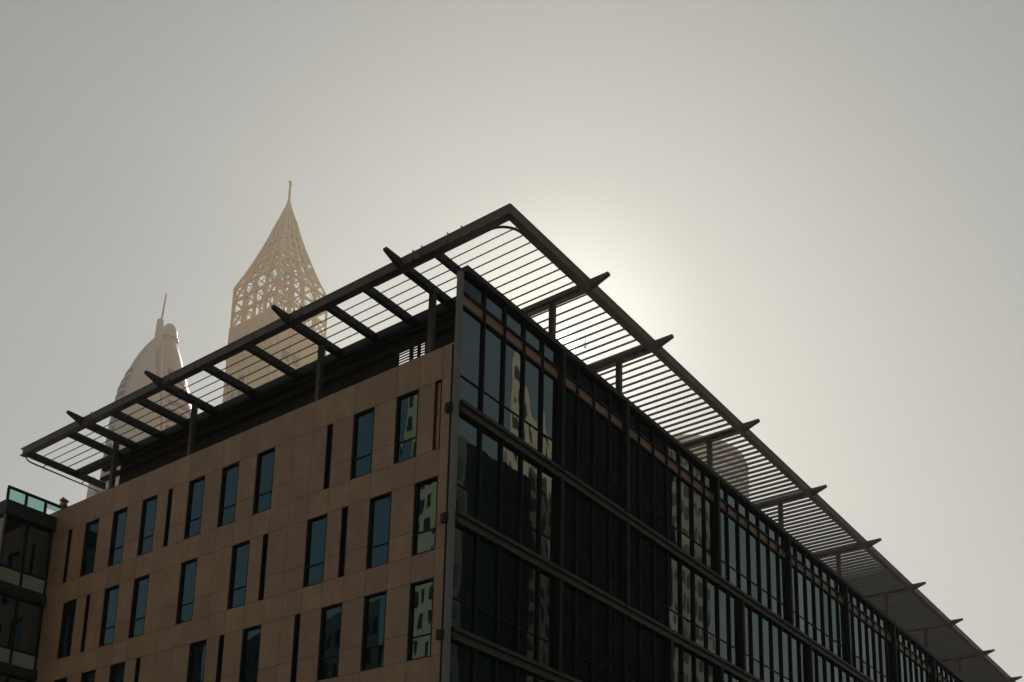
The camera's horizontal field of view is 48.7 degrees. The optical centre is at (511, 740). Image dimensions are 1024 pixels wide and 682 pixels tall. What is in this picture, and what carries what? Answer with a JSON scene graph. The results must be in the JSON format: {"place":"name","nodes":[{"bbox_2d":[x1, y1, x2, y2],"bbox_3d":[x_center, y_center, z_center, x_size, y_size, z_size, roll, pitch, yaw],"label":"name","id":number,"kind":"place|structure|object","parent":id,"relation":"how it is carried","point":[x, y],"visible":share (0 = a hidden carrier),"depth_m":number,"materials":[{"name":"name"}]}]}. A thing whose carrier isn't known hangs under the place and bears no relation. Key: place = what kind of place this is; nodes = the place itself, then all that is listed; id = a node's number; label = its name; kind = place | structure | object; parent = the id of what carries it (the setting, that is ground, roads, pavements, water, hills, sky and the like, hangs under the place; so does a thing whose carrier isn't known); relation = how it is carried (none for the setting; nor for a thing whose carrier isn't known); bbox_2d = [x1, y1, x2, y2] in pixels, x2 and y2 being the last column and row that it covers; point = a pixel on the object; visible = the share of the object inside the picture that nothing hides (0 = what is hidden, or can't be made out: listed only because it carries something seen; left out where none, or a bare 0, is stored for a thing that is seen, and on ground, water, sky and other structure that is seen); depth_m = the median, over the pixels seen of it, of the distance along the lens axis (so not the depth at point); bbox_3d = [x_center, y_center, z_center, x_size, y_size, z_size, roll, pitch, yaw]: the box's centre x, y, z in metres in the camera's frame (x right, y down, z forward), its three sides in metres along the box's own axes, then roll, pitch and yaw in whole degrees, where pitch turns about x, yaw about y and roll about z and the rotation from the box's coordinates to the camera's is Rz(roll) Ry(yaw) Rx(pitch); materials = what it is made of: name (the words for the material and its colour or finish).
{"place":"outdoors","nodes":[
{"label":"outdoors","id":0,"kind":"place"},
{"bbox_2d":[59,497,68,508],"bbox_3d":[-24.299,-12.827,61.283,0.371,0.658,0.420,-3,-14,17],"label":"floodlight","id":1,"kind":"object","parent":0,"point":[64,501],"visible":0.98,"depth_m":61.15,"materials":[{"name":"brown"}]},
{"bbox_2d":[222,181,327,402],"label":"spire tower","id":2,"kind":"structure","parent":0,"point":[284,237],"depth_m":541.70,"materials":[{"name":"grey"}]},
{"bbox_2d":[0,0,1023,681],"label":"sky","id":3,"kind":"structure","parent":0,"point":[820,203],"materials":[{"name":"grey"}]},
{"bbox_2d":[674,434,748,497],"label":"round tower","id":4,"kind":"structure","parent":0,"point":[705,449],"depth_m":428.39,"materials":[{"name":"beige"}]},
{"bbox_3d":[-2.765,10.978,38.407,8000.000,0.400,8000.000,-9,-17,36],"label":"ground","id":5,"kind":"structure","parent":0,"visible":0},
{"bbox_2d":[86,477,98,498],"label":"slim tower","id":6,"kind":"structure","parent":5,"relation":"on","point":[91,492],"depth_m":558.97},
{"bbox_2d":[98,293,190,493],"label":"domed tower","id":7,"kind":"structure","parent":5,"relation":"on","point":[159,355],"depth_m":569.82,"materials":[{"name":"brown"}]},
{"bbox_2d":[19,203,1021,681],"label":"office building","id":8,"kind":"structure","parent":5,"relation":"on","point":[491,483],"depth_m":52.06,"materials":[{"name":"brown stone"}]},
{"bbox_2d":[54,677,67,681],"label":"window","id":9,"kind":"structure","parent":8,"relation":"in","point":[63,679],"depth_m":57.74,"materials":[{"name":"glass"}]},
{"bbox_2d":[57,599,76,658],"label":"window","id":10,"kind":"structure","parent":8,"relation":"in","point":[68,617],"depth_m":58.52,"materials":[{"name":"black glass"}]},
{"bbox_2d":[62,529,72,583],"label":"slot window","id":11,"kind":"structure","parent":8,"relation":"in","point":[70,531],"depth_m":59.87,"materials":[{"name":"black glass"}]},
{"bbox_2d":[80,594,90,652],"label":"slot window","id":12,"kind":"structure","parent":8,"relation":"in","point":[88,596],"depth_m":57.47,"materials":[{"name":"black glass"}]},
{"bbox_2d":[81,669,95,681],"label":"window","id":13,"kind":"structure","parent":8,"relation":"in","point":[89,676],"depth_m":56.35,"materials":[{"name":"glass"}]},
{"bbox_2d":[80,518,99,576],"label":"window","id":14,"kind":"structure","parent":8,"relation":"in","point":[91,532],"depth_m":58.77,"materials":[{"name":"blue glass"}]},
{"bbox_2d":[99,584,118,646],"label":"window","id":15,"kind":"structure","parent":8,"relation":"in","point":[111,593],"depth_m":56.36,"materials":[{"name":"blue glass"}]},
{"bbox_2d":[109,661,125,681],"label":"window","id":16,"kind":"structure","parent":8,"relation":"in","point":[117,670],"depth_m":54.90,"materials":[{"name":"black glass"}]},
{"bbox_2d":[108,507,127,566],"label":"window","id":17,"kind":"structure","parent":8,"relation":"in","point":[120,516],"depth_m":57.34,"materials":[{"name":"blue glass"}]},
{"bbox_2d":[134,657,140,681],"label":"slot window","id":18,"kind":"structure","parent":8,"relation":"in","point":[138,660],"depth_m":53.84,"materials":[{"name":"black glass"}]},
{"bbox_2d":[128,574,149,638],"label":"window","id":19,"kind":"structure","parent":8,"relation":"in","point":[137,620],"depth_m":54.92,"materials":[{"name":"blue glass"}]},
{"bbox_2d":[137,494,157,556],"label":"window","id":20,"kind":"structure","parent":8,"relation":"in","point":[145,544],"depth_m":55.89,"materials":[{"name":"blue glass"}]},
{"bbox_2d":[163,488,172,546],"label":"slot window","id":21,"kind":"structure","parent":8,"relation":"in","point":[170,494],"depth_m":54.86,"materials":[{"name":"black glass"}]},
{"bbox_2d":[176,557,197,624],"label":"window","id":22,"kind":"structure","parent":8,"relation":"in","point":[185,598],"depth_m":52.75,"materials":[{"name":"blue glass"}]},
{"bbox_2d":[184,475,205,539],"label":"window","id":23,"kind":"structure","parent":8,"relation":"in","point":[193,516],"depth_m":53.74,"materials":[{"name":"blue glass"}]},
{"bbox_2d":[187,639,206,681],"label":"window","id":24,"kind":"structure","parent":8,"relation":"in","point":[196,664],"depth_m":51.20,"materials":[{"name":"blue glass"}]},
{"bbox_2d":[216,634,224,681],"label":"slot window","id":25,"kind":"structure","parent":8,"relation":"in","point":[221,640],"depth_m":50.14,"materials":[{"name":"black glass"}]},
{"bbox_2d":[217,461,239,527],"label":"window","id":26,"kind":"structure","parent":8,"relation":"in","point":[227,506],"depth_m":52.30,"materials":[{"name":"blue glass"}]},
{"bbox_2d":[227,540,249,609],"bbox_3d":[-12.090,-7.366,50.566,1.182,3.090,0.348,-9,-17,36],"label":"window","id":27,"kind":"structure","parent":8,"relation":"in","point":[240,552],"depth_m":50.59,"materials":[{"name":"blue glass"}]},
{"bbox_2d":[239,624,261,681],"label":"window","id":28,"kind":"structure","parent":8,"relation":"in","point":[249,664],"depth_m":48.96,"materials":[{"name":"glass"}]},
{"bbox_2d":[258,533,268,600],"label":"slot window","id":29,"kind":"structure","parent":8,"relation":"in","point":[265,538],"depth_m":49.59,"materials":[{"name":"black glass"}]},
{"bbox_2d":[253,447,274,514],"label":"window","id":30,"kind":"structure","parent":8,"relation":"in","point":[265,459],"depth_m":50.86,"materials":[{"name":"blue glass"}]},
{"bbox_2d":[291,614,300,681],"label":"slot window","id":31,"kind":"structure","parent":8,"relation":"in","point":[297,617],"depth_m":47.19,"materials":[{"name":"black glass"}]},
{"bbox_2d":[303,513,327,587],"bbox_3d":[-8.176,-7.962,47.696,1.182,3.090,0.348,-9,-17,36],"label":"window","id":32,"kind":"structure","parent":8,"relation":"in","point":[317,526],"depth_m":47.71,"materials":[{"name":"blue glass"}]},
{"bbox_2d":[324,423,332,489],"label":"slot window","id":33,"kind":"structure","parent":8,"relation":"in","point":[330,427],"depth_m":48.43,"materials":[{"name":"black glass"}]},
{"bbox_2d":[317,602,342,680],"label":"window","id":34,"kind":"structure","parent":8,"relation":"in","point":[331,616],"depth_m":46.00,"materials":[{"name":"blue glass"}]},
{"bbox_2d":[338,506,347,577],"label":"slot window","id":35,"kind":"structure","parent":8,"relation":"in","point":[344,510],"depth_m":46.73,"materials":[{"name":"black glass"}]},
{"bbox_2d":[350,406,374,479],"bbox_3d":[-6.124,-12.358,47.242,1.182,3.020,0.348,-9,-17,36],"label":"window","id":36,"kind":"structure","parent":8,"relation":"in","point":[363,430],"depth_m":47.26,"materials":[{"name":"blue glass"}]},
{"bbox_2d":[361,590,386,671],"bbox_3d":[-5.336,-4.277,44.555,1.182,3.150,0.348,-9,-17,36],"label":"window","id":37,"kind":"structure","parent":8,"relation":"in","point":[372,655],"depth_m":44.56,"materials":[{"name":"blue glass"}]},
{"bbox_2d":[366,491,391,569],"bbox_3d":[-5.240,-8.409,45.544,1.182,3.090,0.348,-9,-17,36],"label":"window","id":38,"kind":"structure","parent":8,"relation":"in","point":[380,506],"depth_m":45.56,"materials":[{"name":"blue glass"}]},
{"bbox_2d":[394,389,418,463],"bbox_3d":[-4.167,-12.656,45.807,1.182,3.020,0.348,-9,-17,36],"label":"window","id":39,"kind":"structure","parent":8,"relation":"in","point":[407,404],"depth_m":45.82,"materials":[{"name":"blue glass"}]},
{"bbox_2d":[407,577,433,661],"bbox_3d":[-3.379,-4.575,43.120,1.182,3.150,0.348,-9,-17,36],"label":"window","id":40,"kind":"structure","parent":8,"relation":"in","point":[421,592],"depth_m":43.13,"materials":[{"name":"blue glass"}]},
{"bbox_2d":[412,476,437,555],"bbox_3d":[-3.283,-8.707,44.109,1.182,3.090,0.348,-9,-17,36],"label":"window","id":41,"kind":"structure","parent":8,"relation":"in","point":[426,491],"depth_m":44.13,"materials":[{"name":"blue glass"}]},
{"bbox_2d":[433,379,441,449],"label":"slot window","id":42,"kind":"structure","parent":8,"relation":"in","point":[438,387],"depth_m":44.78,"materials":[{"name":"brown glass"}]},
{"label":"pavement","id":43,"kind":"structure","parent":0,"visible":0},
{"bbox_2d":[0,485,60,681],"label":"glazed wing","id":44,"kind":"structure","parent":43,"relation":"on","point":[26,535],"depth_m":59.30,"materials":[{"name":"black glass"}]},
{"bbox_2d":[0,515,3,537],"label":"wing window","id":45,"kind":"structure","parent":44,"relation":"in","point":[1,517],"depth_m":59.12,"materials":[{"name":"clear glass"}]},
{"bbox_2d":[0,674,6,681],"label":"wing window","id":46,"kind":"structure","parent":44,"relation":"in","point":[2,677],"depth_m":57.89,"materials":[{"name":"black glass"}]},
{"bbox_2d":[0,593,16,646],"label":"wing window","id":47,"kind":"structure","parent":44,"relation":"in","point":[7,603],"depth_m":58.44,"materials":[{"name":"black glass"}]},
{"bbox_2d":[1,516,26,569],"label":"wing window","id":48,"kind":"structure","parent":44,"relation":"in","point":[15,530],"depth_m":59.29,"materials":[{"name":"black glass"}]},
{"bbox_2d":[9,677,29,681],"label":"wing window","id":49,"kind":"structure","parent":44,"relation":"in","point":[12,679],"depth_m":58.46,"materials":[{"name":"black glass"}]},
{"bbox_2d":[14,600,40,653],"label":"wing window","id":50,"kind":"structure","parent":44,"relation":"in","point":[28,618],"depth_m":59.34,"materials":[{"name":"black glass"}]},
{"bbox_2d":[24,524,49,577],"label":"wing window","id":51,"kind":"structure","parent":44,"relation":"in","point":[38,538],"depth_m":60.31,"materials":[{"name":"black glass"}]}
]}

